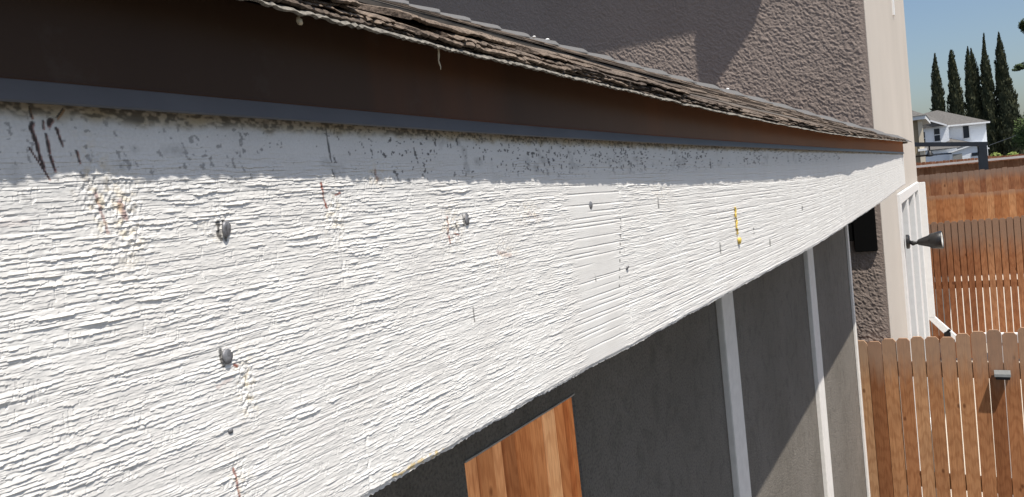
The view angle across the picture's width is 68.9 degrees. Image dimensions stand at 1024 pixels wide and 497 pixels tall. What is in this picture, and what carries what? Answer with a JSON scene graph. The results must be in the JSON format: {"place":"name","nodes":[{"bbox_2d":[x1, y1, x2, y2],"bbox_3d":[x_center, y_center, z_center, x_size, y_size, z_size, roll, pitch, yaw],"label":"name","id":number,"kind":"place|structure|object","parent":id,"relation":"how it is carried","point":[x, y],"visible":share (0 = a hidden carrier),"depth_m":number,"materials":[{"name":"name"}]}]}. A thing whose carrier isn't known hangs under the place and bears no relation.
{"place":"outdoors","nodes":[
{"label":"outdoors","id":0,"kind":"place"},
{"bbox_2d":[0,0,910,496],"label":"building","id":1,"kind":"structure","parent":0,"point":[326,248],"depth_m":0.40,"materials":[{"name":"white paint"}]},
{"bbox_2d":[406,0,955,496],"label":"two storey house","id":2,"kind":"structure","parent":0,"point":[842,60],"depth_m":4.93,"materials":[{"name":"paint"}]},
{"bbox_2d":[848,207,877,251],"bbox_3d":[2.124,-0.126,4.551,0.170,0.292,0.026,-4,4,31],"label":"utility box","id":3,"kind":"object","parent":2,"relation":"attached to","point":[862,231],"visible":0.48,"depth_m":4.53,"materials":[{"name":"black metal"}]},
{"bbox_2d":[897,182,931,496],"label":"door","id":4,"kind":"structure","parent":2,"relation":"in","point":[908,199],"depth_m":6.68,"materials":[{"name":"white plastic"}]},
{"bbox_2d":[906,231,943,248],"bbox_3d":[3.126,-0.059,5.666,0.255,0.136,0.136,-4,4,37],"label":"spotlight","id":5,"kind":"object","parent":2,"relation":"attached to","point":[934,240],"visible":1,"depth_m":5.61,"materials":[{"name":"black metal"}]},
{"bbox_2d":[912,110,930,164],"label":"tan house","id":6,"kind":"structure","parent":0,"point":[920,120],"depth_m":52.61,"materials":[{"name":"paint"}]},
{"bbox_2d":[931,276,950,496],"bbox_3d":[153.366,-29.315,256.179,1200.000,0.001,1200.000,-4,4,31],"label":"ground","id":7,"kind":"structure","parent":0,"point":[940,352],"depth_m":12.38,"materials":[{"name":"grey concrete"}]},
{"bbox_2d":[464,398,581,496],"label":"board fence","id":8,"kind":"object","parent":7,"relation":"on","point":[537,457],"visible":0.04,"depth_m":2.16,"materials":[{"name":"brown wood"}]},
{"bbox_2d":[929,53,945,111],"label":"cypress tree","id":9,"kind":"object","parent":7,"relation":"on","point":[938,101],"visible":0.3,"depth_m":102.43,"materials":[{"name":"green plant"}]},
{"bbox_2d":[858,327,1023,496],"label":"picket fence","id":10,"kind":"object","parent":7,"relation":"on","point":[876,369],"visible":0.92,"depth_m":4.34,"materials":[{"name":"brown wood"}]},
{"bbox_2d":[944,329,950,336],"bbox_3d":[2.519,0.491,4.318,0.037,0.055,0.025,-4,4,31],"label":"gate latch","id":11,"kind":"object","parent":10,"relation":"attached to","point":[947,333],"visible":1,"depth_m":4.31,"materials":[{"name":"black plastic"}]},
{"bbox_2d":[994,370,1010,379],"bbox_3d":[2.725,0.703,4.149,0.077,0.045,0.047,-4,4,31],"label":"solar light","id":12,"kind":"object","parent":10,"relation":"attached to","point":[1002,374],"visible":1,"depth_m":4.14,"materials":[{"name":"grey plastic"}]},
{"bbox_2d":[914,142,988,192],"bbox_3d":[15.460,-2.311,27.415,3.470,3.570,3.240,-4,4,31],"label":"pergola","id":13,"kind":"object","parent":7,"relation":"on","point":[982,155],"visible":0.34,"depth_m":25.35,"materials":[{"name":"grey metal"}]},
{"bbox_2d":[915,146,951,156],"bbox_3d":[14.588,-3.417,26.027,1.262,0.420,1.277,-4,4,31],"label":"ceiling fan","id":14,"kind":"object","parent":13,"relation":"hanging from","point":[929,153],"visible":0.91,"depth_m":25.94},
{"bbox_2d":[946,49,966,115],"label":"cypress tree","id":15,"kind":"object","parent":7,"relation":"on","point":[955,101],"visible":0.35,"depth_m":101.30,"materials":[{"name":"green plant"}]},
{"bbox_2d":[916,159,1023,193],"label":"board fence","id":16,"kind":"object","parent":7,"relation":"on","point":[968,167],"visible":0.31,"depth_m":28.91,"materials":[{"name":"brown wood"}]},
{"bbox_2d":[916,156,1023,167],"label":"pale rail","id":17,"kind":"object","parent":16,"relation":"on","point":[971,161],"depth_m":28.79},
{"bbox_2d":[916,154,1023,191],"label":"board fence","id":18,"kind":"object","parent":7,"relation":"on","point":[948,161],"visible":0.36,"depth_m":34.07,"materials":[{"name":"brown wood"}]},
{"bbox_2d":[917,166,1023,221],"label":"board fence","id":19,"kind":"object","parent":7,"relation":"on","point":[963,182],"visible":0.25,"depth_m":22.05,"materials":[{"name":"brown wood"}]},
{"bbox_2d":[964,46,979,117],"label":"cypress tree","id":20,"kind":"object","parent":7,"relation":"on","point":[970,100],"visible":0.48,"depth_m":100.53,"materials":[{"name":"green plant"}]},
{"bbox_2d":[928,215,1023,357],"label":"picket fence","id":21,"kind":"object","parent":7,"relation":"on","point":[985,247],"visible":0.45,"depth_m":9.99,"materials":[{"name":"brown wood"}]},
{"bbox_2d":[970,48,982,118],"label":"cypress tree","id":22,"kind":"object","parent":7,"relation":"on","point":[976,76],"visible":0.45,"depth_m":100.58,"materials":[{"name":"green plant"}]},
{"bbox_2d":[979,33,1002,155],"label":"cypress tree","id":23,"kind":"object","parent":7,"relation":"on","point":[988,96],"visible":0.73,"depth_m":99.39,"materials":[{"name":"green plant"}]},
{"bbox_2d":[990,152,1001,156],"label":"shrub","id":24,"kind":"object","parent":7,"relation":"on","point":[995,154],"visible":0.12,"depth_m":45.65,"materials":[{"name":"green plant"}]},
{"bbox_2d":[994,31,1023,155],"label":"cypress tree","id":25,"kind":"object","parent":7,"relation":"on","point":[1007,113],"visible":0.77,"depth_m":98.29,"materials":[{"name":"green plant"}]},
{"bbox_2d":[1011,115,1023,149],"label":"leafy tree","id":26,"kind":"object","parent":7,"relation":"on","point":[1018,138],"visible":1,"depth_m":51.41,"materials":[{"name":"green plant"}]},
{"bbox_2d":[1011,18,1023,70],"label":"pine tree","id":27,"kind":"object","parent":7,"relation":"on","point":[1019,67],"visible":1,"depth_m":48.70,"materials":[{"name":"green plant"}]},
{"bbox_2d":[923,110,989,163],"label":"suburban house","id":28,"kind":"structure","parent":0,"point":[942,126],"depth_m":89.04,"materials":[{"name":"white paint"}]},
{"bbox_2d":[933,127,941,141],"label":"window","id":29,"kind":"structure","parent":28,"relation":"in","point":[936,131],"depth_m":89.58,"materials":[{"name":"black glass"}]},
{"bbox_2d":[962,125,970,139],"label":"window","id":30,"kind":"structure","parent":28,"relation":"in","point":[965,128],"depth_m":89.05,"materials":[{"name":"black glass"}]},
{"bbox_2d":[903,0,1023,126],"label":"sky","id":31,"kind":"structure","parent":0,"point":[938,27],"materials":[{"name":"blue"}]},
{"bbox_2d":[945,273,1023,496],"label":"patio","id":32,"kind":"structure","parent":0,"point":[987,358],"depth_m":11.91,"materials":[{"name":"concrete"}]},
{"bbox_2d":[926,189,1023,274],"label":"board fence","id":33,"kind":"object","parent":32,"relation":"on","point":[990,202],"visible":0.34,"depth_m":16.98,"materials":[{"name":"orange wood"}]},
{"bbox_2d":[984,332,1017,477],"bbox_3d":[3.609,1.315,4.277,1.440,1.695,0.040,-4,4,31],"label":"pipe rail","id":34,"kind":"object","parent":32,"relation":"on","point":[1016,333],"visible":0.02,"depth_m":4.57,"materials":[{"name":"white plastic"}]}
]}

